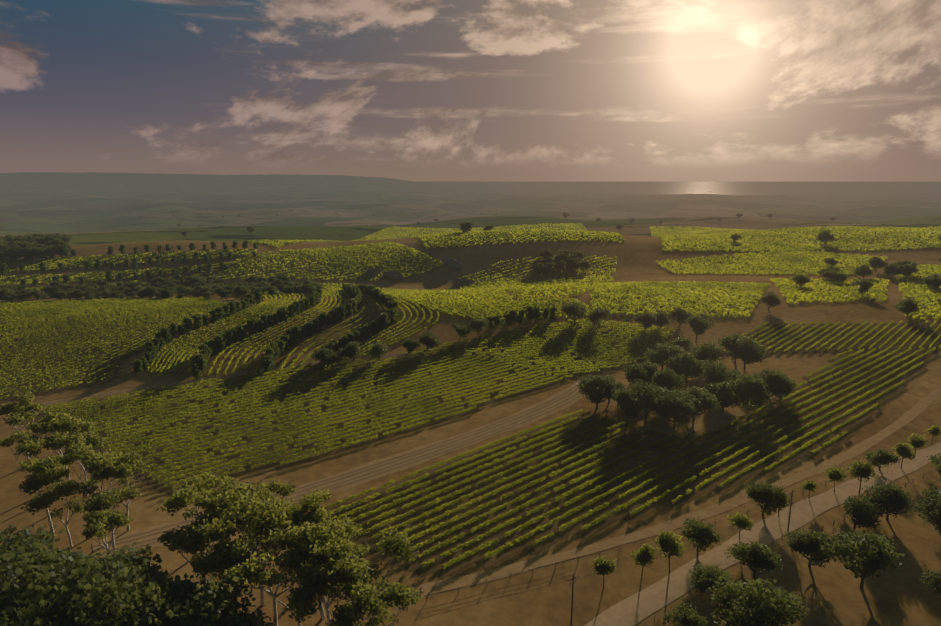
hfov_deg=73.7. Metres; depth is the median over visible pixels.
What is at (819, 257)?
vines
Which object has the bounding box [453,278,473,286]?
shed
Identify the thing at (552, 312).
hedge tree
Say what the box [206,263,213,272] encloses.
hedge tree
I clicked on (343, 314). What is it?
hedge tree
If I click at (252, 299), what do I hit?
hedge tree
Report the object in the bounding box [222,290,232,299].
olive tree
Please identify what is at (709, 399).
olive tree
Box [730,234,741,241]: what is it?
olive tree
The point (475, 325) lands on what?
olive tree
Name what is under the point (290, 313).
hedge tree
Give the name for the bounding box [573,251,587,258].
olive tree
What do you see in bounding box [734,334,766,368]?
olive tree
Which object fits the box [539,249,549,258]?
olive tree
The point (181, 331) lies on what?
hedge tree
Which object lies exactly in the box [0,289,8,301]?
olive tree
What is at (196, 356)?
hedge tree
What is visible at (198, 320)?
hedge tree
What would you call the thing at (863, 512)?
olive tree
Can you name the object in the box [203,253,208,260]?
hedge tree
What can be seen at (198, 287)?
olive tree
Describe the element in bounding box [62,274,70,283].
hedge tree
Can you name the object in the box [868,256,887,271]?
olive tree
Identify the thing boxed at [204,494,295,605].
gum tree
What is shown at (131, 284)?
olive tree
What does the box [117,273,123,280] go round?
hedge tree
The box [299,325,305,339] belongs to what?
hedge tree
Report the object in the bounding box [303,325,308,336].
hedge tree
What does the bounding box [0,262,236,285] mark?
vines
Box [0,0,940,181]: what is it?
sky
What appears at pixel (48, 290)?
olive tree
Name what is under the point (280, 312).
hedge tree
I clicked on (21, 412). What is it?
gum tree
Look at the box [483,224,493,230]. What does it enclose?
olive tree
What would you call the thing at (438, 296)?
vines
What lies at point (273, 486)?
gum tree
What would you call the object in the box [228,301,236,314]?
hedge tree
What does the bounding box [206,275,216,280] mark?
olive tree
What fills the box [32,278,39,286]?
hedge tree
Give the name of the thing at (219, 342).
hedge tree
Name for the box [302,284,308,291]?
olive tree
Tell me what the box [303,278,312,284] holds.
olive tree
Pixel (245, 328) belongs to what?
hedge tree
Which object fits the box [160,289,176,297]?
olive tree
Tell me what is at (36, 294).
olive tree
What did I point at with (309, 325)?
hedge tree
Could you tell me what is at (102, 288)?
olive tree
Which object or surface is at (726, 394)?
olive tree
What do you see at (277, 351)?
hedge tree
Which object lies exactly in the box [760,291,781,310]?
olive tree
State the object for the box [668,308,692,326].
olive tree
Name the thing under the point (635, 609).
road
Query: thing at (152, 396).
vines
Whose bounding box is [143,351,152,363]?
hedge tree
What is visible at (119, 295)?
olive tree
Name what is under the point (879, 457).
olive tree
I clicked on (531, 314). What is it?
hedge tree
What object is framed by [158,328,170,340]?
hedge tree
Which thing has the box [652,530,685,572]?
road tree
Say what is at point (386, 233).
vines
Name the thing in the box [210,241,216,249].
hedge tree
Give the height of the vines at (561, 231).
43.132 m
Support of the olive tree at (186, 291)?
on the ground
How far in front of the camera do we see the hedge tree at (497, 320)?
290.64 m
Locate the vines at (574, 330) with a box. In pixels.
[399,318,677,377]
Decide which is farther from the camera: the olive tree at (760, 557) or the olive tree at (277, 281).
the olive tree at (277, 281)
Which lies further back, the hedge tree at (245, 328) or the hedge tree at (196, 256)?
the hedge tree at (196, 256)
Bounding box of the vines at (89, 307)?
[0,296,229,398]
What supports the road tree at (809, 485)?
on the ground
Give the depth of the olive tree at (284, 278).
486.23 m
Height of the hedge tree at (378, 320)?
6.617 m
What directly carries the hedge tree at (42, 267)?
on the ground
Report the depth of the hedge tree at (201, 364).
238.03 m
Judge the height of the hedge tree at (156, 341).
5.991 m
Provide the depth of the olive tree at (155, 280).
467.95 m
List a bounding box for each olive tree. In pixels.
[0,243,8,250]
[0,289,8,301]
[0,523,65,565]
[0,541,121,605]
[0,556,61,586]
[0,557,91,625]
[2,290,19,300]
[12,240,26,245]
[13,284,26,289]
[14,572,107,625]
[16,293,30,300]
[18,288,32,295]
[19,246,45,259]
[26,289,43,299]
[38,244,53,256]
[40,236,57,243]
[40,286,57,297]
[40,542,152,625]
[42,234,59,241]
[49,280,59,286]
[49,290,67,299]
[53,238,66,245]
[54,244,70,256]
[56,283,67,287]
[58,549,173,625]
[60,235,69,242]
[61,284,74,289]
[69,289,82,298]
[70,290,85,298]
[84,290,96,297]
[85,293,93,299]
[86,573,208,625]
[93,290,101,297]
[96,280,108,285]
[97,286,110,297]
[101,291,109,298]
[110,290,122,296]
[115,286,127,294]
[115,293,123,298]
[127,282,135,287]
[127,291,136,297]
[131,286,144,291]
[137,290,144,297]
[138,285,157,297]
[152,277,161,283]
[160,278,172,282]
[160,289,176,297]
[164,582,244,625]
[166,286,176,290]
[174,573,275,625]
[176,285,185,290]
[176,293,184,298]
[177,288,191,296]
[178,280,190,286]
[191,276,201,283]
[193,291,202,295]
[195,285,203,296]
[199,287,214,293]
[202,291,212,297]
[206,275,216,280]
[213,287,226,299]
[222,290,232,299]
[224,285,235,297]
[232,285,250,297]
[247,226,255,232]
[248,276,256,281]
[264,286,276,292]
[268,276,276,282]
[269,289,277,296]
[272,279,283,284]
[275,284,287,291]
[278,276,289,281]
[281,285,293,293]
[288,284,299,294]
[294,285,305,294]
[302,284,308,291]
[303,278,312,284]
[311,348,342,368]
[312,281,323,290]
[338,340,359,361]
[367,342,387,360]
[402,338,419,353]
[418,331,440,348]
[452,323,471,338]
[459,221,472,231]
[468,317,487,334]
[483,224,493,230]
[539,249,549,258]
[540,250,554,258]
[544,262,554,269]
[554,255,565,261]
[558,250,569,254]
[561,302,587,323]
[566,254,574,262]
[566,258,575,267]
[570,260,580,268]
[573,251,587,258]
[577,260,590,271]
[577,375,619,408]
[587,306,611,328]
[603,374,625,402]
[611,386,652,424]
[616,224,623,229]
[623,363,648,383]
[628,379,672,418]
[632,312,656,331]
[635,360,660,383]
[643,342,683,369]
[645,393,661,420]
[649,389,702,428]
[651,367,684,390]
[652,310,669,327]
[662,601,707,625]
[664,350,706,382]
[667,336,694,348]
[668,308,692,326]
[674,386,721,420]
[680,517,723,551]
[685,315,715,339]
[687,341,723,363]
[689,562,733,599]
[699,358,739,385]
[704,381,748,412]
[705,571,808,625]
[717,333,756,363]
[724,541,782,578]
[728,372,773,409]
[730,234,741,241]
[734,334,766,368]
[745,480,792,515]
[752,367,791,399]
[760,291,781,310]
[765,374,796,402]
[782,528,835,567]
[789,274,810,285]
[816,230,835,244]
[817,268,834,277]
[817,526,904,588]
[821,270,841,281]
[824,257,838,265]
[836,273,848,282]
[842,495,884,529]
[849,279,873,293]
[853,264,873,278]
[860,483,914,519]
[864,448,902,470]
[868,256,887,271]
[883,263,903,278]
[891,259,916,273]
[894,296,919,317]
[896,264,918,276]
[912,485,940,532]
[919,569,940,596]
[922,276,940,288]
[926,453,940,481]
[927,274,940,285]
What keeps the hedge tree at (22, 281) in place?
on the ground
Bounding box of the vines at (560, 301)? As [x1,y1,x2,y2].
[483,297,592,319]
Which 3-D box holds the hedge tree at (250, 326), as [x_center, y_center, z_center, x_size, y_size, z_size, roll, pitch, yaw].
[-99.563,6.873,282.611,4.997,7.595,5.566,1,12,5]
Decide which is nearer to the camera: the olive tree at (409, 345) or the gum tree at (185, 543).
the gum tree at (185, 543)
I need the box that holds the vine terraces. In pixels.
[147,289,439,375]
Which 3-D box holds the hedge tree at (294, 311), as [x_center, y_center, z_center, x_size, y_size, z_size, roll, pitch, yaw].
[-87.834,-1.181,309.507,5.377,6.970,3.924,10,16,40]
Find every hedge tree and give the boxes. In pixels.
[0,263,8,273]
[18,265,25,272]
[20,278,26,284]
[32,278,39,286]
[39,262,47,272]
[51,275,60,281]
[58,263,64,270]
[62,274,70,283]
[70,250,76,256]
[78,277,85,284]
[84,261,90,269]
[94,259,101,268]
[105,271,113,281]
[106,246,113,254]
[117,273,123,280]
[118,244,125,253]
[124,258,130,266]
[132,258,138,267]
[132,359,143,373]
[133,271,139,279]
[139,356,149,369]
[143,346,156,357]
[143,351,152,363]
[144,244,149,252]
[145,269,152,279]
[145,340,157,351]
[146,257,152,263]
[153,338,160,350]
[155,256,160,264]
[155,333,165,346]
[157,245,161,252]
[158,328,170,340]
[165,244,171,251]
[169,322,177,337]
[170,256,176,262]
[174,274,181,279]
[178,324,185,335]
[181,254,187,262]
[182,317,191,331]
[183,266,188,274]
[189,243,196,251]
[191,314,204,328]
[191,363,201,378]
[192,252,198,261]
[192,353,207,371]
[196,356,206,372]
[197,265,202,273]
[199,344,212,355]
[199,349,209,358]
[201,314,208,325]
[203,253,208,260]
[203,341,213,353]
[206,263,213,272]
[208,310,219,321]
[209,340,217,352]
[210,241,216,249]
[214,334,224,350]
[215,307,225,317]
[218,251,224,260]
[219,262,225,269]
[221,332,227,347]
[222,242,227,249]
[222,305,230,316]
[225,330,234,345]
[227,251,231,258]
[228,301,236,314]
[230,327,240,343]
[231,241,237,248]
[234,301,240,312]
[234,324,246,339]
[241,300,247,309]
[241,324,247,337]
[242,241,247,248]
[244,298,251,307]
[246,293,254,305]
[246,320,254,335]
[252,318,259,332]
[254,292,262,304]
[258,319,264,331]
[260,314,269,328]
[262,355,272,367]
[262,358,272,373]
[265,347,276,364]
[267,315,273,326]
[269,345,276,359]
[270,342,280,355]
[271,314,278,324]
[271,344,280,359]
[277,307,289,320]
[277,309,284,322]
[277,340,284,352]
[280,335,291,349]
[285,328,296,343]
[286,307,293,317]
[286,333,294,346]
[288,304,296,316]
[292,301,300,313]
[293,326,301,341]
[298,299,305,311]
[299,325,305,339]
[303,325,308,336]
[304,298,309,308]
[305,322,314,336]
[309,296,314,304]
[311,293,319,304]
[312,318,319,332]
[315,288,321,297]
[317,316,325,329]
[319,313,328,324]
[326,315,331,325]
[330,309,338,322]
[331,340,339,352]
[334,307,341,319]
[338,305,346,320]
[338,338,344,348]
[342,334,349,346]
[344,303,352,315]
[347,333,354,342]
[349,301,357,312]
[353,330,359,341]
[356,329,364,341]
[357,326,366,340]
[363,324,372,333]
[363,325,369,338]
[371,320,377,334]
[373,288,380,301]
[375,318,382,331]
[380,313,389,329]
[384,296,389,307]
[387,308,397,322]
[387,313,391,325]
[389,312,395,323]
[390,301,398,315]
[486,316,496,328]
[493,315,501,327]
[503,313,512,326]
[509,310,517,324]
[517,310,524,323]
[526,306,537,321]
[534,307,541,320]
[541,308,548,319]
[549,307,556,319]
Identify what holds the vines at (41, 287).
on the ground
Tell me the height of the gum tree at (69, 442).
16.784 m
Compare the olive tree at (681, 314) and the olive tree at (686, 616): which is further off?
the olive tree at (681, 314)
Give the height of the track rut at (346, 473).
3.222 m
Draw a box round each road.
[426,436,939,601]
[584,442,940,625]
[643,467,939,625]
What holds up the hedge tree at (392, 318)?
on the ground
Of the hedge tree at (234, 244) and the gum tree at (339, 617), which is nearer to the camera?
the gum tree at (339, 617)
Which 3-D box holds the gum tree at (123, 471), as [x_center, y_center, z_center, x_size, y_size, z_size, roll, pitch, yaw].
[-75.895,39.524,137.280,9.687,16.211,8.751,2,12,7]
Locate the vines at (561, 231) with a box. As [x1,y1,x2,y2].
[392,223,624,250]
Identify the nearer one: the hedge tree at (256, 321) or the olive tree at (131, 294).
the hedge tree at (256, 321)
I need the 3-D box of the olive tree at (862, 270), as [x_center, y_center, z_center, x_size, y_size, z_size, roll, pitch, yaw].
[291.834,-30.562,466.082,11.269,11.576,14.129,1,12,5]
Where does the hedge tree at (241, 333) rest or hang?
on the ground
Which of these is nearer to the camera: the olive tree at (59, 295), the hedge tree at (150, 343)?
the hedge tree at (150, 343)
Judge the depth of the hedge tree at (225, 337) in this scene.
267.19 m
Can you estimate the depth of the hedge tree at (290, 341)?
268.64 m
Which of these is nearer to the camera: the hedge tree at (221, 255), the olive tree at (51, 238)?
the hedge tree at (221, 255)
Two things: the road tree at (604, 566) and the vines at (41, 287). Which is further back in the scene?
the vines at (41, 287)
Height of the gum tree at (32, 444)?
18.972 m
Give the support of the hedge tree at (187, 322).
on the ground
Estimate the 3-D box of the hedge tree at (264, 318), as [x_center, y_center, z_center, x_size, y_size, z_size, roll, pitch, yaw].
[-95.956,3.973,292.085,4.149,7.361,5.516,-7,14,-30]
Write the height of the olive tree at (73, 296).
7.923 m
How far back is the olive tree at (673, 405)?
181.24 m
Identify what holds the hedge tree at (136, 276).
on the ground
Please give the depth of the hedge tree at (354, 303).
313.38 m
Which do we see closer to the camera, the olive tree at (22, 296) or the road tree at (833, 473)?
the road tree at (833, 473)
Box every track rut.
[29,351,534,405]
[45,352,523,404]
[92,374,588,547]
[93,375,592,550]
[95,392,579,555]
[101,376,602,557]
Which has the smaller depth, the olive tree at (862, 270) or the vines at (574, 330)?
the vines at (574, 330)
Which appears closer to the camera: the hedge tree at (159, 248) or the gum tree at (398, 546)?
the gum tree at (398, 546)
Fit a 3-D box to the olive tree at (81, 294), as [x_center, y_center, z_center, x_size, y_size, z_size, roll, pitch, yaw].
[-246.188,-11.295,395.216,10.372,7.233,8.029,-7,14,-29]
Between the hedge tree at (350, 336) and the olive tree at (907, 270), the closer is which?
the hedge tree at (350, 336)
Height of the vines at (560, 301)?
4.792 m
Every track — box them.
[35,350,527,405]
[92,374,604,559]
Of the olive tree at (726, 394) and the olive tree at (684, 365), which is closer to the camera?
the olive tree at (726, 394)
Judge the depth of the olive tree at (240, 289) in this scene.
387.68 m
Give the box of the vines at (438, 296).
[320,282,526,319]
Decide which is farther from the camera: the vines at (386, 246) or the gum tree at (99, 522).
the vines at (386, 246)
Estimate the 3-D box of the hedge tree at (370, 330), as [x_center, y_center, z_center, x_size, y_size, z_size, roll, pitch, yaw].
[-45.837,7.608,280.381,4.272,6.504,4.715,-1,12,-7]
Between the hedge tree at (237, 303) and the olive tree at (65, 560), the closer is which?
the olive tree at (65, 560)
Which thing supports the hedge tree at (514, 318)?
on the ground
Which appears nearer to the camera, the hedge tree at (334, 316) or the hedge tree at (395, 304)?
the hedge tree at (334, 316)
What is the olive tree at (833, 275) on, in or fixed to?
on the ground
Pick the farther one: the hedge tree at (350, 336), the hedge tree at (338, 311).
the hedge tree at (338, 311)
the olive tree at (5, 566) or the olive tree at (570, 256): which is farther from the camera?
the olive tree at (570, 256)
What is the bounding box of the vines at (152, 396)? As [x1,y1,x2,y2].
[41,353,561,489]
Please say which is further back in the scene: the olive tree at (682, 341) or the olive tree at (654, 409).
the olive tree at (682, 341)
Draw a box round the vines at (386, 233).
[248,226,424,247]
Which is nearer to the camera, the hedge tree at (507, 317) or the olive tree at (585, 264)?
the hedge tree at (507, 317)
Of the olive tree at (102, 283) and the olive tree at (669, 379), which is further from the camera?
the olive tree at (102, 283)
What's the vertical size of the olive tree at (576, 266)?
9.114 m
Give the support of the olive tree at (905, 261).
on the ground
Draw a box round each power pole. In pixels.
[567,575,578,625]
[787,490,795,530]
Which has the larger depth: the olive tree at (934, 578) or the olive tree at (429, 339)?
the olive tree at (429, 339)
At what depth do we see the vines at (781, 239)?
669.29 m
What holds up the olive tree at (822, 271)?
on the ground
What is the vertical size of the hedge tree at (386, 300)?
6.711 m
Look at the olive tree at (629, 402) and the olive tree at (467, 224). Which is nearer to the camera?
the olive tree at (629, 402)
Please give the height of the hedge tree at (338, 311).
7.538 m
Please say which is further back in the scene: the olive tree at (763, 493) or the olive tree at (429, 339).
the olive tree at (429, 339)
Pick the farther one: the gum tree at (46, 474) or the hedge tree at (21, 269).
the hedge tree at (21, 269)
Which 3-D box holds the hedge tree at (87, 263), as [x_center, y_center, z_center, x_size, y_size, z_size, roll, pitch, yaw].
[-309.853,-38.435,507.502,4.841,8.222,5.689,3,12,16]
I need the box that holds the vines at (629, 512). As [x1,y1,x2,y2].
[306,347,934,572]
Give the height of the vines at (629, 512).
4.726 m
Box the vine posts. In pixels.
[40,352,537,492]
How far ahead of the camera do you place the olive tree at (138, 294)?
390.47 m
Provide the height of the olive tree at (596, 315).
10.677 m
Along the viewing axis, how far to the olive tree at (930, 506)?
130.78 m
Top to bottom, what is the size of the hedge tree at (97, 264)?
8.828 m
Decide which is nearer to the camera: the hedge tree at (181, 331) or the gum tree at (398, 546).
the gum tree at (398, 546)
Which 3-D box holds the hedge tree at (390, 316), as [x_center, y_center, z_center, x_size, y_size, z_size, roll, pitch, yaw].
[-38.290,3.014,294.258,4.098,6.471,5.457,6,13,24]
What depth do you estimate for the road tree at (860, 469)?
145.36 m
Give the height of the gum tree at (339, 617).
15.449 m
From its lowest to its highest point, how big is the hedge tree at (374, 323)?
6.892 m
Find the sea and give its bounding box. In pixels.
[12,182,940,210]
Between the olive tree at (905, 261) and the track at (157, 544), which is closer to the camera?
the track at (157, 544)
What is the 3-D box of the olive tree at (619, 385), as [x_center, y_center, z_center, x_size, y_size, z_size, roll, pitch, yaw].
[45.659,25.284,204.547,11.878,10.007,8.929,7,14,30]
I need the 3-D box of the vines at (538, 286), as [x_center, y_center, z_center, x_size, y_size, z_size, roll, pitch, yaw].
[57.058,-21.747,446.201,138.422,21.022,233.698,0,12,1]
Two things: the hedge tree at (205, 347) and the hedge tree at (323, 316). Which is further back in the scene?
the hedge tree at (323, 316)
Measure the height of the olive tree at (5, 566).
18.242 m
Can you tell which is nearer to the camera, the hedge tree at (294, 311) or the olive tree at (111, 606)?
the olive tree at (111, 606)
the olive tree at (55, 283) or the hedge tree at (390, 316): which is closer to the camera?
the hedge tree at (390, 316)
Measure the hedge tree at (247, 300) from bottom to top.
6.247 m
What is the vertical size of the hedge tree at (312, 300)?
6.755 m
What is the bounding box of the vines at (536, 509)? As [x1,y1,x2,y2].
[316,347,935,568]
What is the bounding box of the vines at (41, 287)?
[25,273,202,294]
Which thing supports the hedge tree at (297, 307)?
on the ground
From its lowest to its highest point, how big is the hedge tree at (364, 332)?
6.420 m
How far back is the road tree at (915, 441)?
164.74 m
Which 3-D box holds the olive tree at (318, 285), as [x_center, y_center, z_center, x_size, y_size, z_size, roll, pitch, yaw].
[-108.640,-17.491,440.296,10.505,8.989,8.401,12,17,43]
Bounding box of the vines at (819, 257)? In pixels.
[656,250,887,274]
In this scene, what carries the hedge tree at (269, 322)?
on the ground
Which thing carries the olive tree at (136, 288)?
on the ground
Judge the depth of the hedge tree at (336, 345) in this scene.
258.69 m
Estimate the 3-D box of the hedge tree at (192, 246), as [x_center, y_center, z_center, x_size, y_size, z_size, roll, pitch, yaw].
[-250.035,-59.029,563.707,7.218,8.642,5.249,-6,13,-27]
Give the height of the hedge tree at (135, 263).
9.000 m
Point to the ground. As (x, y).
(830, 594)
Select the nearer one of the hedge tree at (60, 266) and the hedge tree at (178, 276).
the hedge tree at (178, 276)
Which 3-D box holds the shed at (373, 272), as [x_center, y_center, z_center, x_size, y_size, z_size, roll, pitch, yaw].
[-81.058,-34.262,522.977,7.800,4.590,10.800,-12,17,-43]
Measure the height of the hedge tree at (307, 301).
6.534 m
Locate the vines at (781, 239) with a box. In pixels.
[649,226,940,251]
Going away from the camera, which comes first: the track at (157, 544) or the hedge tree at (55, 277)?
the track at (157, 544)
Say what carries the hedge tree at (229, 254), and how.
on the ground
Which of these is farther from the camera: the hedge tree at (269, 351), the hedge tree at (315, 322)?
the hedge tree at (315, 322)
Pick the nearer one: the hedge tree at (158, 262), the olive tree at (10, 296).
the olive tree at (10, 296)
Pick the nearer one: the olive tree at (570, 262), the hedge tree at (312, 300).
the hedge tree at (312, 300)
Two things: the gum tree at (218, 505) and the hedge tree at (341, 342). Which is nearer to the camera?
the gum tree at (218, 505)
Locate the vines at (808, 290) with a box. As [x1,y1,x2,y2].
[770,277,889,302]
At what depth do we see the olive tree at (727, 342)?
245.70 m
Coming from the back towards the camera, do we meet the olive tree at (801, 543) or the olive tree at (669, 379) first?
the olive tree at (669, 379)
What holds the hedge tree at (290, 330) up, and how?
on the ground
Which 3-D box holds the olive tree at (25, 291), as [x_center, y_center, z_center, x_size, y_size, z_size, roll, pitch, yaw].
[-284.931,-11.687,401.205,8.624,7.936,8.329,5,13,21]
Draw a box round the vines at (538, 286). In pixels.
[459,255,616,301]
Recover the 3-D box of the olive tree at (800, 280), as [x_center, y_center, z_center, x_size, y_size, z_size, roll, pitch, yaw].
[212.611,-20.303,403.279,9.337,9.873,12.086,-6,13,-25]
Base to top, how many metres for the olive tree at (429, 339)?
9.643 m
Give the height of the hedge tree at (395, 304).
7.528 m
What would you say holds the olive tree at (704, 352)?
on the ground
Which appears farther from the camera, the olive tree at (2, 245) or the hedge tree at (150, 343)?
the olive tree at (2, 245)
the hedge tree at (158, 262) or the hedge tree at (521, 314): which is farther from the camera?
the hedge tree at (158, 262)
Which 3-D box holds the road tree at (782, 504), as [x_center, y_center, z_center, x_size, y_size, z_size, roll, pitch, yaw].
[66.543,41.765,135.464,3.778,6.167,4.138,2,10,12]
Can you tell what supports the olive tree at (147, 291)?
on the ground
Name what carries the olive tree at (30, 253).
on the ground
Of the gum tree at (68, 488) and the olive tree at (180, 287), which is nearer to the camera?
the gum tree at (68, 488)
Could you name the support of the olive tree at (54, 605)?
on the ground
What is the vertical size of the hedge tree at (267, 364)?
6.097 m
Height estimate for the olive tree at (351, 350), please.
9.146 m
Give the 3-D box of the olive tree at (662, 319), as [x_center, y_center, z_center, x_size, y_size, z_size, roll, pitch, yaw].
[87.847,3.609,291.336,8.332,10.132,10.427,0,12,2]
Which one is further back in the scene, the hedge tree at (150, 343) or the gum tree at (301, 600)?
the hedge tree at (150, 343)
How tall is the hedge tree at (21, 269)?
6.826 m
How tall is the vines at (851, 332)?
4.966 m
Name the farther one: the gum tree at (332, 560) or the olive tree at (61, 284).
the olive tree at (61, 284)
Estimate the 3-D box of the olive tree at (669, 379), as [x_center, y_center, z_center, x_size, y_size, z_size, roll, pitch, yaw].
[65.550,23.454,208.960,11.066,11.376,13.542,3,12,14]
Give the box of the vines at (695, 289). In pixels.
[590,280,770,317]
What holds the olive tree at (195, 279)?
on the ground
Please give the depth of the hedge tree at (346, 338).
262.72 m
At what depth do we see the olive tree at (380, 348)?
250.71 m
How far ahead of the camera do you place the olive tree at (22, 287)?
431.04 m
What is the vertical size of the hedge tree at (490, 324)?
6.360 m
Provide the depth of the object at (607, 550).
121.33 m
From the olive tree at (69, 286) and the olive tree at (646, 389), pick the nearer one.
the olive tree at (646, 389)
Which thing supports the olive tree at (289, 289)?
on the ground
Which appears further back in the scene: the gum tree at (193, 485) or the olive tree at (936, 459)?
the olive tree at (936, 459)
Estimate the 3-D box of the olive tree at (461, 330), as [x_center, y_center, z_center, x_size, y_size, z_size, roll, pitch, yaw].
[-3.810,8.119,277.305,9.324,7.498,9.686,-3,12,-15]
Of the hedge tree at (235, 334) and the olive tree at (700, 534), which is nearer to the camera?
the olive tree at (700, 534)
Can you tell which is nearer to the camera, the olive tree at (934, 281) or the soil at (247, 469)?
the soil at (247, 469)
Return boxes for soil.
[0,300,229,403]
[37,355,567,495]
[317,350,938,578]
[397,321,680,379]
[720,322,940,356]
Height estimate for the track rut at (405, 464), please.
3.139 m
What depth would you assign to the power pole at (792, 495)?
129.72 m
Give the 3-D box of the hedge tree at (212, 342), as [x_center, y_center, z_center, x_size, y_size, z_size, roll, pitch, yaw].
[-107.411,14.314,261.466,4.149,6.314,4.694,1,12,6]
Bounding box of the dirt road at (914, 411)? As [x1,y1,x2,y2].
[408,385,940,596]
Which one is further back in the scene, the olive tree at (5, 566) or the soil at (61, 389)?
the soil at (61, 389)
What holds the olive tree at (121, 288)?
on the ground
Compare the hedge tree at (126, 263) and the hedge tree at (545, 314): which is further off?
the hedge tree at (126, 263)
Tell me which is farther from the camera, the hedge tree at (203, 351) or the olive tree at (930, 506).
the hedge tree at (203, 351)
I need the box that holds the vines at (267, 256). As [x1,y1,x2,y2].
[183,251,371,281]
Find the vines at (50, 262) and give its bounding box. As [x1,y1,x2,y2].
[0,249,256,271]
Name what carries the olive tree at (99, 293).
on the ground
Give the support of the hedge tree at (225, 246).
on the ground
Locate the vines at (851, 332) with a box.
[719,320,940,352]
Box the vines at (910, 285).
[896,264,940,320]
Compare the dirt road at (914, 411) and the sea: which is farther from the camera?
the sea
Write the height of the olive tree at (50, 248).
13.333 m
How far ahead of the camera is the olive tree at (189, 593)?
94.43 m
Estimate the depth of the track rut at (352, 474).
164.15 m
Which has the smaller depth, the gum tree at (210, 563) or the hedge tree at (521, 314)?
the gum tree at (210, 563)
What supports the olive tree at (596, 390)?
on the ground
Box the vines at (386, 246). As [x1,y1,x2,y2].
[281,241,444,281]
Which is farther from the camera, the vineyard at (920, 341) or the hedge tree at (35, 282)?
the hedge tree at (35, 282)
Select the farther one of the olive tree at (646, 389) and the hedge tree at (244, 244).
the hedge tree at (244, 244)
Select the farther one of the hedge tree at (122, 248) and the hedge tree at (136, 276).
the hedge tree at (122, 248)
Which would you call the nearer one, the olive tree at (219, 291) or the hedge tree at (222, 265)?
the olive tree at (219, 291)
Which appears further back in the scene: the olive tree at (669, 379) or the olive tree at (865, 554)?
the olive tree at (669, 379)
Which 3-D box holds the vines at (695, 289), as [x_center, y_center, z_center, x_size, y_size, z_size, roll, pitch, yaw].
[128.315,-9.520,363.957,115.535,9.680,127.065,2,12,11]
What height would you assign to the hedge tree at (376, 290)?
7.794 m
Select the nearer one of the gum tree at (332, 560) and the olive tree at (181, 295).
the gum tree at (332, 560)
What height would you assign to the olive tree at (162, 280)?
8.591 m
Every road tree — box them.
[591,555,617,588]
[630,543,656,575]
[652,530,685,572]
[726,511,753,539]
[772,492,787,517]
[801,479,817,492]
[825,465,846,492]
[846,461,875,492]
[891,442,915,468]
[907,432,927,458]
[925,425,940,444]
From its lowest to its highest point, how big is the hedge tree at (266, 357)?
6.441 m
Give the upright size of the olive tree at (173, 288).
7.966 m
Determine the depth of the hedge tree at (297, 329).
272.62 m
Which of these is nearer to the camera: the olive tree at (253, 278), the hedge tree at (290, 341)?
the hedge tree at (290, 341)
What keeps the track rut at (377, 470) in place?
on the track at (157, 544)
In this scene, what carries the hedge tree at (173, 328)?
on the ground
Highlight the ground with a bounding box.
[0,172,940,625]
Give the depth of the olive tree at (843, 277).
430.70 m
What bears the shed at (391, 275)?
on the ground
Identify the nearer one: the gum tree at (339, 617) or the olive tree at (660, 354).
the gum tree at (339, 617)
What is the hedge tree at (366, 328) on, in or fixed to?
on the ground
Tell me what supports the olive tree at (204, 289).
on the ground
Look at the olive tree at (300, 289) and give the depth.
422.57 m
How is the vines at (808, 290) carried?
on the ground
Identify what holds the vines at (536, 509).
on the vineyard at (477, 557)
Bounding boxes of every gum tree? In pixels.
[0,391,44,458]
[0,429,63,495]
[16,454,73,535]
[20,479,97,546]
[27,411,95,480]
[57,431,107,496]
[58,444,139,493]
[81,507,133,554]
[82,484,141,554]
[90,457,147,531]
[156,473,235,551]
[157,516,229,585]
[185,489,243,579]
[190,538,263,592]
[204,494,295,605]
[205,478,297,557]
[222,522,311,625]
[247,547,348,625]
[279,488,333,550]
[295,517,362,618]
[295,536,363,624]
[304,565,387,625]
[338,555,423,625]
[342,529,421,624]
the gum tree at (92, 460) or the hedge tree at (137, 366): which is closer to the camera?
the gum tree at (92, 460)
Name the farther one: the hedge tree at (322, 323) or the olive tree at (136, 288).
the olive tree at (136, 288)
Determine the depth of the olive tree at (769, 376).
205.67 m
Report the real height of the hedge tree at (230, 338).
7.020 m
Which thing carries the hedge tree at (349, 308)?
on the ground
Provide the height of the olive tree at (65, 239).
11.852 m
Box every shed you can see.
[366,269,379,275]
[385,270,402,279]
[445,259,461,267]
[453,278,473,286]
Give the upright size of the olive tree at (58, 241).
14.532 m
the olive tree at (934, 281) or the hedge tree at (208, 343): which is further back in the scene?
the olive tree at (934, 281)
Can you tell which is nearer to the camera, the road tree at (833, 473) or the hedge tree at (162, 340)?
the road tree at (833, 473)
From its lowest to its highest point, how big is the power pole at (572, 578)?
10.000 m
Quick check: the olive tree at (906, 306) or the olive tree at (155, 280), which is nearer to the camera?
the olive tree at (906, 306)
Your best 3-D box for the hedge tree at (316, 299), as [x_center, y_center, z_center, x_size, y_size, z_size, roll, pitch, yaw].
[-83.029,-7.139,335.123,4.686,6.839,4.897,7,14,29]
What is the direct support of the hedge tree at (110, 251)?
on the ground
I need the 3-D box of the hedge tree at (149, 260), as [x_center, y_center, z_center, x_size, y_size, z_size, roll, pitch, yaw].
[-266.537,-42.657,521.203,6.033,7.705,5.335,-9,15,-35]
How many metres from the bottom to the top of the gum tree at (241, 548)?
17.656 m
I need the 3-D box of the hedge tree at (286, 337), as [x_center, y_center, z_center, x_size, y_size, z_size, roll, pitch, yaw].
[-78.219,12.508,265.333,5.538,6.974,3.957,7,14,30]

